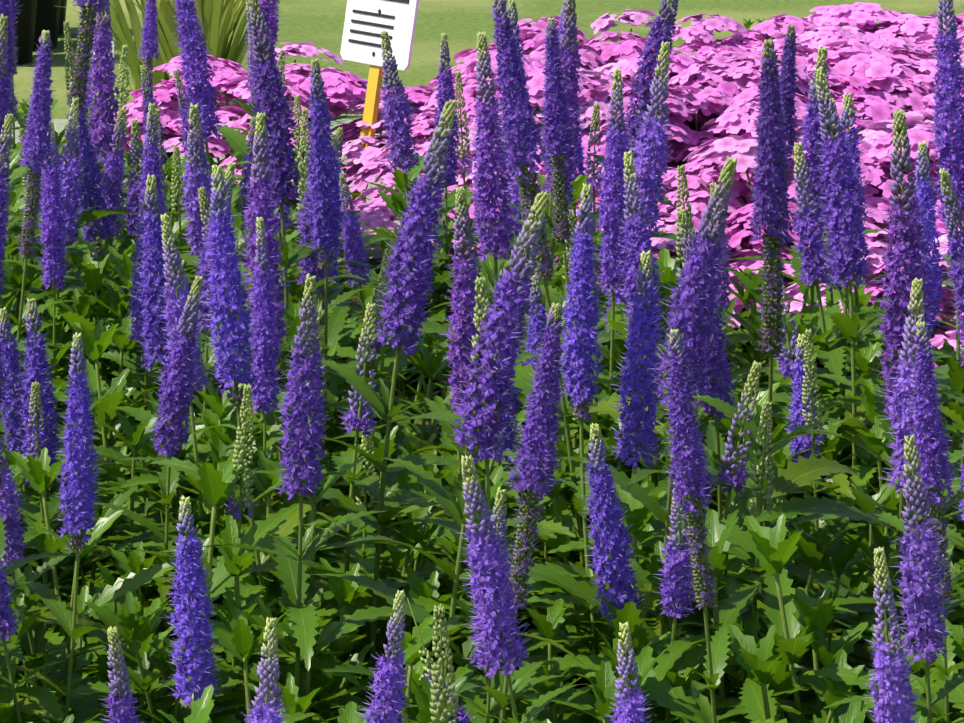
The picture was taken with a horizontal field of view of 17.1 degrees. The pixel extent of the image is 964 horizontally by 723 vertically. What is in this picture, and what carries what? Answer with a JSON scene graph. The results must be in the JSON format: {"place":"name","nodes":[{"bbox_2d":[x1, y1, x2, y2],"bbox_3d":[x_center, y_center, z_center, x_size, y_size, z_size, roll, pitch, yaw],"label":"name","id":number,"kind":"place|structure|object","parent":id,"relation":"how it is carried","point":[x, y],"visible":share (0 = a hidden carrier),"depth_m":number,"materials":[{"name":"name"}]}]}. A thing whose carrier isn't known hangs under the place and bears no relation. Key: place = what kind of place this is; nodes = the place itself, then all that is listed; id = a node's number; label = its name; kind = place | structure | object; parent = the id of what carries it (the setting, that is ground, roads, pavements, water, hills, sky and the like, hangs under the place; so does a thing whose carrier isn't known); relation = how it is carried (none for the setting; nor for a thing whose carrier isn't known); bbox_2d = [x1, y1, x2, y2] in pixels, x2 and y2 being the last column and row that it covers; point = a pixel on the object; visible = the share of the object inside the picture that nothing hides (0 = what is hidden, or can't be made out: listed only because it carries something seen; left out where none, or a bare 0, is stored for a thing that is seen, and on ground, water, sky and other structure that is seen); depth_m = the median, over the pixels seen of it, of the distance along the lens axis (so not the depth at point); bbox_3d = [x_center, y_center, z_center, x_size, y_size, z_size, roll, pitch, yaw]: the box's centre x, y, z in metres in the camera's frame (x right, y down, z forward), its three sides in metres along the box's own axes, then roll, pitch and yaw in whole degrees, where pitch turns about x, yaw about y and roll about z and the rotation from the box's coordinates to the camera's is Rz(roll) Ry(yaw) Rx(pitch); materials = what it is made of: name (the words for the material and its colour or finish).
{"place":"outdoors","nodes":[
{"label":"outdoors","id":0,"kind":"place"},
{"bbox_2d":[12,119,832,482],"bbox_3d":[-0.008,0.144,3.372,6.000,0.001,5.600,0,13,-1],"label":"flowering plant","id":1,"kind":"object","parent":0,"point":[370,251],"depth_m":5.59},
{"bbox_2d":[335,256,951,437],"bbox_3d":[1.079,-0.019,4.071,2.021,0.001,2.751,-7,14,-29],"label":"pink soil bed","id":2,"kind":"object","parent":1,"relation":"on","point":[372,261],"visible":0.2,"depth_m":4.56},
{"bbox_2d":[94,42,386,228],"bbox_3d":[-0.339,-0.299,4.677,0.483,0.311,0.535,-8,15,-33],"label":"pink phlox","id":3,"kind":"object","parent":2,"relation":"on","point":[343,91],"visible":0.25,"depth_m":4.58,"materials":[{"name":"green plant"}]},
{"bbox_2d":[340,0,418,272],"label":"plant label sign","id":4,"kind":"object","parent":2,"relation":"on","point":[367,23],"visible":0.79,"depth_m":4.51,"materials":[{"name":"white"}]},
{"bbox_2d":[332,51,530,185],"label":"pink phlox","id":5,"kind":"object","parent":2,"relation":"on","point":[420,95],"visible":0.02,"depth_m":4.54,"materials":[{"name":"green plant"}]},
{"bbox_2d":[358,54,546,199],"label":"pink phlox","id":6,"kind":"object","parent":2,"relation":"on","point":[468,85],"visible":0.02,"depth_m":4.32,"materials":[{"name":"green plant"}]},
{"bbox_2d":[340,99,592,270],"bbox_3d":[0.026,-0.169,4.079,0.456,0.316,0.409,7,14,28],"label":"pink phlox","id":7,"kind":"object","parent":2,"relation":"on","point":[375,212],"visible":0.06,"depth_m":4.03,"materials":[{"name":"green plant"}]},
{"bbox_2d":[385,50,694,227],"bbox_3d":[0.101,-0.233,4.234,0.453,0.374,0.505,4,13,19],"label":"pink phlox","id":8,"kind":"object","parent":2,"relation":"on","point":[533,66],"visible":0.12,"depth_m":4.11,"materials":[{"name":"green plant"}]},
{"bbox_2d":[434,9,680,111],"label":"pink phlox","id":9,"kind":"object","parent":2,"relation":"on","point":[594,53],"visible":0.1,"depth_m":4.76,"materials":[{"name":"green plant"}]},
{"bbox_2d":[443,85,706,196],"bbox_3d":[0.153,-0.183,4.092,0.400,0.339,0.446,7,14,28],"label":"pink phlox","id":10,"kind":"object","parent":2,"relation":"on","point":[683,132],"visible":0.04,"depth_m":4.06,"materials":[{"name":"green plant"}]},
{"bbox_2d":[481,175,794,362],"bbox_3d":[0.211,-0.074,3.758,0.416,0.270,0.446,5,14,23],"label":"pink phlox","id":11,"kind":"object","parent":2,"relation":"on","point":[665,225],"visible":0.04,"depth_m":3.66,"materials":[{"name":"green plant"}]},
{"bbox_2d":[579,47,716,125],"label":"pink phlox","id":12,"kind":"object","parent":2,"relation":"on","point":[682,62],"depth_m":4.25,"materials":[{"name":"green plant"}]},
{"bbox_2d":[609,51,812,159],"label":"pink phlox","id":13,"kind":"object","parent":2,"relation":"on","point":[707,101],"visible":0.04,"depth_m":4.13,"materials":[{"name":"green plant"}]},
{"bbox_2d":[671,14,818,55],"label":"pink phlox","id":14,"kind":"object","parent":2,"relation":"on","point":[704,27],"visible":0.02,"depth_m":5.03,"materials":[{"name":"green plant"}]},
{"bbox_2d":[653,42,880,168],"bbox_3d":[0.303,-0.246,4.317,0.568,0.364,0.421,25,27,62],"label":"pink phlox","id":15,"kind":"object","parent":2,"relation":"on","point":[717,65],"visible":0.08,"depth_m":4.21,"materials":[{"name":"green plant"}]},
{"bbox_2d":[699,25,869,73],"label":"pink phlox","id":16,"kind":"object","parent":2,"relation":"on","point":[827,35],"visible":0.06,"depth_m":4.71,"materials":[{"name":"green plant"}]},
{"bbox_2d":[654,135,915,377],"bbox_3d":[0.391,-0.108,3.769,0.479,0.331,0.531,-3,13,-11],"label":"pink phlox","id":17,"kind":"object","parent":2,"relation":"on","point":[712,153],"visible":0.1,"depth_m":3.67,"materials":[{"name":"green plant"}]},
{"bbox_2d":[672,92,960,216],"bbox_3d":[0.454,-0.159,3.962,0.489,0.348,0.456,8,15,34],"label":"pink phlox","id":18,"kind":"object","parent":2,"relation":"on","point":[879,110],"visible":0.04,"depth_m":3.90,"materials":[{"name":"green plant"}]},
{"bbox_2d":[670,189,963,375],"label":"pink phlox","id":19,"kind":"object","parent":2,"relation":"on","point":[879,204],"visible":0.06,"depth_m":3.57,"materials":[{"name":"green plant"}]},
{"bbox_2d":[734,124,963,364],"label":"pink phlox","id":20,"kind":"object","parent":2,"relation":"on","point":[884,148],"visible":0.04,"depth_m":3.65,"materials":[{"name":"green plant"}]},
{"bbox_2d":[781,218,963,440],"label":"pink phlox","id":21,"kind":"object","parent":2,"relation":"on","point":[795,306],"visible":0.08,"depth_m":3.43,"materials":[{"name":"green plant"}]},
{"bbox_2d":[801,2,962,38],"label":"pink phlox","id":22,"kind":"object","parent":2,"relation":"on","point":[865,16],"visible":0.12,"depth_m":5.10,"materials":[{"name":"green plant"}]},
{"bbox_2d":[804,40,963,110],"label":"pink phlox","id":23,"kind":"object","parent":2,"relation":"on","point":[899,79],"visible":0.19,"depth_m":4.30,"materials":[{"name":"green plant"}]},
{"bbox_2d":[39,263,845,717],"bbox_3d":[0.220,0.199,3.107,2.150,0.001,4.055,0,13,-1],"label":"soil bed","id":24,"kind":"object","parent":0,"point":[579,683],"depth_m":2.91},
{"bbox_2d":[0,95,127,362],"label":"veronica clump","id":25,"kind":"object","parent":24,"relation":"on","point":[110,172],"visible":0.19,"depth_m":3.26,"materials":[{"name":"purple plant"}]},
{"bbox_2d":[0,113,128,565],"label":"veronica clump","id":26,"kind":"object","parent":24,"relation":"on","point":[6,137],"visible":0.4,"depth_m":2.77,"materials":[{"name":"green plant"}]},
{"bbox_2d":[0,0,138,490],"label":"veronica clump","id":27,"kind":"object","parent":24,"relation":"on","point":[13,280],"visible":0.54,"depth_m":3.16,"materials":[{"name":"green plant"}]},
{"bbox_2d":[0,307,151,674],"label":"veronica clump","id":28,"kind":"object","parent":24,"relation":"on","point":[13,366],"visible":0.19,"depth_m":2.62,"materials":[{"name":"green plant"}]},
{"bbox_2d":[0,309,156,722],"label":"veronica clump","id":29,"kind":"object","parent":24,"relation":"on","point":[32,641],"visible":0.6,"depth_m":2.27,"materials":[{"name":"green plant"}]},
{"bbox_2d":[0,332,183,722],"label":"veronica clump","id":30,"kind":"object","parent":24,"relation":"on","point":[48,695],"visible":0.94,"depth_m":2.14,"materials":[{"name":"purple plant"}]},
{"bbox_2d":[0,98,196,554],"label":"veronica clump","id":31,"kind":"object","parent":24,"relation":"on","point":[57,191],"visible":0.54,"depth_m":3.08,"materials":[{"name":"purple plant"}]},
{"bbox_2d":[1,30,212,585],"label":"veronica clump","id":32,"kind":"object","parent":24,"relation":"on","point":[39,131],"visible":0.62,"depth_m":2.88,"materials":[{"name":"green plant"}]},
{"bbox_2d":[8,45,206,290],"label":"veronica clump","id":33,"kind":"object","parent":24,"relation":"on","point":[14,162],"visible":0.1,"depth_m":3.66,"materials":[{"name":"green plant"}]},
{"bbox_2d":[0,298,217,722],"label":"veronica clump","id":34,"kind":"object","parent":24,"relation":"on","point":[37,431],"visible":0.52,"depth_m":2.47,"materials":[{"name":"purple plant"}]},
{"bbox_2d":[19,82,217,494],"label":"veronica clump","id":35,"kind":"object","parent":24,"relation":"on","point":[94,175],"visible":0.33,"depth_m":3.21,"materials":[{"name":"purple plant"}]},
{"bbox_2d":[39,0,199,403],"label":"veronica clump","id":36,"kind":"object","parent":24,"relation":"on","point":[103,88],"visible":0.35,"depth_m":3.49,"materials":[{"name":"purple plant"}]},
{"bbox_2d":[101,626,144,722],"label":"flowering plant","id":37,"kind":"object","parent":24,"relation":"on","point":[121,693],"visible":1,"depth_m":1.63,"materials":[{"name":"purple plant"}]},
{"bbox_2d":[0,538,255,722],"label":"veronica clump","id":38,"kind":"object","parent":24,"relation":"on","point":[7,627],"visible":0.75,"depth_m":2.11,"materials":[{"name":"green plant"}]},
{"bbox_2d":[1,103,337,495],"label":"veronica clump","id":39,"kind":"object","parent":24,"relation":"on","point":[119,304],"visible":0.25,"depth_m":3.06,"materials":[{"name":"purple plant"}]},
{"bbox_2d":[70,0,292,263],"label":"veronica clump","id":40,"kind":"object","parent":24,"relation":"on","point":[149,47],"visible":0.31,"depth_m":4.13,"materials":[{"name":"purple plant"}]},
{"bbox_2d":[11,276,354,717],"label":"veronica clump","id":41,"kind":"object","parent":24,"relation":"on","point":[39,474],"visible":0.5,"depth_m":2.43,"materials":[{"name":"purple plant"}]},
{"bbox_2d":[20,161,345,628],"bbox_3d":[-0.248,0.050,2.786,0.289,0.447,0.295,5,13,21],"label":"veronica clump","id":42,"kind":"object","parent":24,"relation":"on","point":[97,341],"visible":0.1,"depth_m":2.78,"materials":[{"name":"green plant"}]},
{"bbox_2d":[0,174,400,663],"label":"veronica clump","id":43,"kind":"object","parent":24,"relation":"on","point":[141,435],"visible":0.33,"depth_m":2.64,"materials":[{"name":"purple plant"}]},
{"bbox_2d":[0,383,413,722],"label":"veronica clump","id":44,"kind":"object","parent":24,"relation":"on","point":[343,590],"visible":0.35,"depth_m":2.28,"materials":[{"name":"green plant"}]},
{"bbox_2d":[54,193,390,562],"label":"veronica clump","id":45,"kind":"object","parent":24,"relation":"on","point":[147,383],"visible":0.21,"depth_m":2.94,"materials":[{"name":"purple plant"}]},
{"bbox_2d":[67,213,390,684],"bbox_3d":[-0.194,0.108,2.557,0.267,0.465,0.329,-4,13,-19],"label":"veronica clump","id":46,"kind":"object","parent":24,"relation":"on","point":[264,331],"visible":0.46,"depth_m":2.54,"materials":[{"name":"purple plant"}]},
{"bbox_2d":[36,273,433,722],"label":"veronica clump","id":47,"kind":"object","parent":24,"relation":"on","point":[302,637],"visible":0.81,"depth_m":2.18,"materials":[{"name":"green plant"}]},
{"bbox_2d":[75,108,406,496],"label":"veronica clump","id":48,"kind":"object","parent":24,"relation":"on","point":[341,349],"visible":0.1,"depth_m":3.18,"materials":[{"name":"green plant"}]},
{"bbox_2d":[126,49,365,372],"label":"veronica clump","id":49,"kind":"object","parent":24,"relation":"on","point":[175,228],"visible":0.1,"depth_m":3.64,"materials":[{"name":"green plant"}]},
{"bbox_2d":[125,0,368,457],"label":"veronica clump","id":50,"kind":"object","parent":24,"relation":"on","point":[193,50],"visible":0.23,"depth_m":3.39,"materials":[{"name":"purple plant"}]},
{"bbox_2d":[157,495,372,722],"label":"veronica clump","id":51,"kind":"object","parent":24,"relation":"on","point":[192,616],"visible":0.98,"depth_m":1.99,"materials":[{"name":"purple plant"}]},
{"bbox_2d":[242,617,290,722],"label":"flowering plant","id":52,"kind":"object","parent":24,"relation":"on","point":[268,715],"visible":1,"depth_m":1.73,"materials":[{"name":"purple plant"}]},
{"bbox_2d":[169,0,393,360],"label":"veronica clump","id":53,"kind":"object","parent":24,"relation":"on","point":[236,138],"visible":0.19,"depth_m":3.90,"materials":[{"name":"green plant"}]},
{"bbox_2d":[183,148,441,513],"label":"veronica clump","id":54,"kind":"object","parent":24,"relation":"on","point":[319,274],"visible":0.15,"depth_m":2.97,"materials":[{"name":"green plant"}]},
{"bbox_2d":[120,0,520,540],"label":"veronica clump","id":55,"kind":"object","parent":24,"relation":"on","point":[335,321],"visible":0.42,"depth_m":2.85,"materials":[{"name":"purple plant"}]},
{"bbox_2d":[192,112,457,669],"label":"veronica clump","id":56,"kind":"object","parent":24,"relation":"on","point":[264,208],"visible":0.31,"depth_m":2.65,"materials":[{"name":"purple plant"}]},
{"bbox_2d":[151,99,533,722],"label":"veronica clump","id":57,"kind":"object","parent":24,"relation":"on","point":[238,562],"visible":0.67,"depth_m":2.34,"materials":[{"name":"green plant"}]},
{"bbox_2d":[354,590,414,722],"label":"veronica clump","id":58,"kind":"object","parent":24,"relation":"on","point":[388,695],"visible":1,"depth_m":1.79,"materials":[{"name":"purple plant"}]},
{"bbox_2d":[242,186,567,709],"bbox_3d":[-0.044,0.101,2.482,0.288,0.479,0.325,6,14,25],"label":"veronica clump","id":59,"kind":"object","parent":24,"relation":"on","point":[415,534],"visible":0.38,"depth_m":2.46,"materials":[{"name":"purple plant"}]},
{"bbox_2d":[317,172,525,485],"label":"veronica clump","id":60,"kind":"object","parent":24,"relation":"on","point":[356,252],"visible":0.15,"depth_m":3.19,"materials":[{"name":"purple plant"}]},
{"bbox_2d":[274,306,590,676],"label":"veronica clump","id":61,"kind":"object","parent":24,"relation":"on","point":[405,479],"visible":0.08,"depth_m":2.65,"materials":[{"name":"green plant"}]},
{"bbox_2d":[320,31,562,426],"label":"veronica clump","id":62,"kind":"object","parent":24,"relation":"on","point":[394,200],"visible":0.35,"depth_m":3.51,"materials":[{"name":"purple plant"}]},
{"bbox_2d":[429,604,458,722],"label":"flowering plant","id":63,"kind":"object","parent":24,"relation":"on","point":[437,667],"visible":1,"depth_m":1.68,"materials":[{"name":"green plant"}]},
{"bbox_2d":[331,487,563,722],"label":"veronica clump","id":64,"kind":"object","parent":24,"relation":"on","point":[478,709],"visible":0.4,"depth_m":2.05,"materials":[{"name":"purple plant"}]},
{"bbox_2d":[346,71,558,395],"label":"veronica clump","id":65,"kind":"object","parent":24,"relation":"on","point":[459,88],"visible":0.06,"depth_m":3.60,"materials":[{"name":"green plant"}]},
{"bbox_2d":[293,191,612,722],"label":"veronica clump","id":66,"kind":"object","parent":24,"relation":"on","point":[486,402],"visible":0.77,"depth_m":2.13,"materials":[{"name":"purple plant"}]},
{"bbox_2d":[324,31,606,561],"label":"veronica clump","id":67,"kind":"object","parent":24,"relation":"on","point":[490,254],"visible":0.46,"depth_m":2.90,"materials":[{"name":"purple plant"}]},
{"bbox_2d":[315,302,629,722],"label":"veronica clump","id":68,"kind":"object","parent":24,"relation":"on","point":[545,434],"visible":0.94,"depth_m":1.91,"materials":[{"name":"purple plant"}]},
{"bbox_2d":[321,275,653,631],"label":"veronica clump","id":69,"kind":"object","parent":24,"relation":"on","point":[410,441],"visible":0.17,"depth_m":2.72,"materials":[{"name":"green plant"}]},
{"bbox_2d":[406,0,627,448],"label":"veronica clump","id":70,"kind":"object","parent":24,"relation":"on","point":[516,200],"visible":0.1,"depth_m":3.36,"materials":[{"name":"purple plant"}]},
{"bbox_2d":[437,0,610,554],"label":"veronica clump","id":71,"kind":"object","parent":24,"relation":"on","point":[570,67],"visible":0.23,"depth_m":3.12,"materials":[{"name":"purple plant"}]},
{"bbox_2d":[436,91,670,330],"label":"veronica clump","id":72,"kind":"object","parent":24,"relation":"on","point":[581,179],"visible":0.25,"depth_m":3.54,"materials":[{"name":"purple plant"}]},
{"bbox_2d":[407,455,743,722],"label":"veronica clump","id":73,"kind":"object","parent":24,"relation":"on","point":[490,608],"visible":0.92,"depth_m":1.87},
{"bbox_2d":[423,0,730,473],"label":"veronica clump","id":74,"kind":"object","parent":24,"relation":"on","point":[648,63],"visible":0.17,"depth_m":3.21,"materials":[{"name":"purple plant"}]},
{"bbox_2d":[332,250,884,715],"bbox_3d":[0.084,0.145,2.431,0.424,0.484,0.358,-6,14,-23],"label":"veronica clump","id":75,"kind":"object","parent":24,"relation":"on","point":[634,412],"visible":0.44,"depth_m":2.37,"materials":[{"name":"purple plant"}]},
{"bbox_2d":[436,41,784,619],"bbox_3d":[0.119,0.003,2.827,0.394,0.560,0.320,11,16,39],"label":"veronica clump","id":76,"kind":"object","parent":24,"relation":"on","point":[650,180],"visible":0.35,"depth_m":2.80,"materials":[{"name":"purple plant"}]},
{"bbox_2d":[369,156,858,722],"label":"veronica clump","id":77,"kind":"object","parent":24,"relation":"on","point":[641,502],"visible":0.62,"depth_m":2.30,"materials":[{"name":"purple plant"}]},
{"bbox_2d":[606,622,652,722],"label":"flowering plant","id":78,"kind":"object","parent":24,"relation":"on","point":[633,709],"visible":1,"depth_m":1.75,"materials":[{"name":"purple plant"}]},
{"bbox_2d":[494,17,776,557],"bbox_3d":[0.139,-0.025,2.932,0.335,0.563,0.312,2,13,8],"label":"veronica clump","id":79,"kind":"object","parent":24,"relation":"on","point":[556,117],"visible":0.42,"depth_m":2.96,"materials":[{"name":"purple plant"}]},
{"bbox_2d":[528,423,794,722],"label":"veronica clump","id":80,"kind":"object","parent":24,"relation":"on","point":[687,663],"visible":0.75,"depth_m":2.13,"materials":[{"name":"purple plant"}]},
{"bbox_2d":[489,0,866,693],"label":"veronica clump","id":81,"kind":"object","parent":24,"relation":"on","point":[521,126],"visible":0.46,"depth_m":2.57,"materials":[{"name":"purple plant"}]},
{"bbox_2d":[510,164,868,595],"bbox_3d":[0.190,0.057,2.771,0.383,0.480,0.402,9,15,36],"label":"veronica clump","id":82,"kind":"object","parent":24,"relation":"on","point":[781,398],"visible":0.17,"depth_m":2.72,"materials":[{"name":"green plant"}]},
{"bbox_2d":[517,328,863,722],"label":"veronica clump","id":83,"kind":"object","parent":24,"relation":"on","point":[761,664],"visible":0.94,"depth_m":2.02,"materials":[{"name":"purple plant"}]},
{"bbox_2d":[577,24,840,496],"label":"veronica clump","id":84,"kind":"object","parent":24,"relation":"on","point":[788,80],"visible":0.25,"depth_m":3.01,"materials":[{"name":"purple plant"}]},
{"bbox_2d":[566,39,875,715],"bbox_3d":[0.199,0.056,2.420,0.275,0.633,0.342,0,13,1],"label":"veronica clump","id":85,"kind":"object","parent":24,"relation":"on","point":[794,476],"visible":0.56,"depth_m":2.33,"materials":[{"name":"purple plant"}]},
{"bbox_2d":[608,277,963,722],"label":"veronica clump","id":86,"kind":"object","parent":24,"relation":"on","point":[772,550],"visible":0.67,"depth_m":2.17,"materials":[{"name":"green plant"}]},
{"bbox_2d":[652,109,963,722],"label":"veronica clump","id":87,"kind":"object","parent":24,"relation":"on","point":[816,554],"visible":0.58,"depth_m":2.26,"materials":[{"name":"purple plant"}]},
{"bbox_2d":[720,45,935,530],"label":"veronica clump","id":88,"kind":"object","parent":24,"relation":"on","point":[808,292],"visible":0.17,"depth_m":3.01,"materials":[{"name":"purple plant"}]},
{"bbox_2d":[699,66,962,624],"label":"veronica clump","id":89,"kind":"object","parent":24,"relation":"on","point":[851,330],"visible":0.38,"depth_m":2.68,"materials":[{"name":"purple plant"}]},
{"bbox_2d":[717,328,963,662],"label":"veronica clump","id":90,"kind":"object","parent":24,"relation":"on","point":[874,439],"visible":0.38,"depth_m":2.54,"materials":[{"name":"green plant"}]},
{"bbox_2d":[738,80,947,483],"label":"veronica clump","id":91,"kind":"object","parent":24,"relation":"on","point":[832,299],"visible":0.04,"depth_m":3.17,"materials":[{"name":"green plant"}]},
{"bbox_2d":[729,92,962,531],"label":"veronica clump","id":92,"kind":"object","parent":24,"relation":"on","point":[828,336],"visible":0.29,"depth_m":2.87,"materials":[{"name":"purple plant"}]},
{"bbox_2d":[790,321,963,722],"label":"veronica clump","id":93,"kind":"object","parent":24,"relation":"on","point":[816,614],"visible":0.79,"depth_m":2.00,"materials":[{"name":"purple plant"}]},
{"bbox_2d":[810,435,963,722],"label":"veronica clump","id":94,"kind":"object","parent":24,"relation":"on","point":[923,602],"visible":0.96,"depth_m":1.90,"materials":[{"name":"purple plant"}]},
{"bbox_2d":[815,0,963,550],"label":"veronica clump","id":95,"kind":"object","parent":24,"relation":"on","point":[950,375],"visible":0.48,"depth_m":2.76,"materials":[{"name":"purple plant"}]},
{"bbox_2d":[822,168,963,661],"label":"veronica clump","id":96,"kind":"object","parent":24,"relation":"on","point":[955,243],"visible":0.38,"depth_m":2.54,"materials":[{"name":"purple plant"}]},
{"bbox_2d":[10,0,963,118],"bbox_3d":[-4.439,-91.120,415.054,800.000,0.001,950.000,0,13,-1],"label":"ground","id":97,"kind":"structure","parent":0,"point":[461,24],"depth_m":7.71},
{"bbox_2d":[13,0,36,64],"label":"nursery pot","id":98,"kind":"object","parent":97,"relation":"on","point":[25,24],"visible":0.56,"depth_m":6.91,"materials":[{"name":"black"}]},
{"bbox_2d":[58,0,191,99],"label":"ornamental grass","id":99,"kind":"object","parent":97,"relation":"on","point":[133,54],"depth_m":6.24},
{"bbox_2d":[131,0,279,109],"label":"ornamental grass","id":100,"kind":"object","parent":97,"relation":"on","point":[219,21],"depth_m":6.09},
{"bbox_2d":[864,546,922,722],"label":"flower spike","id":101,"kind":"object","parent":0,"point":[883,659],"visible":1,"depth_m":1.67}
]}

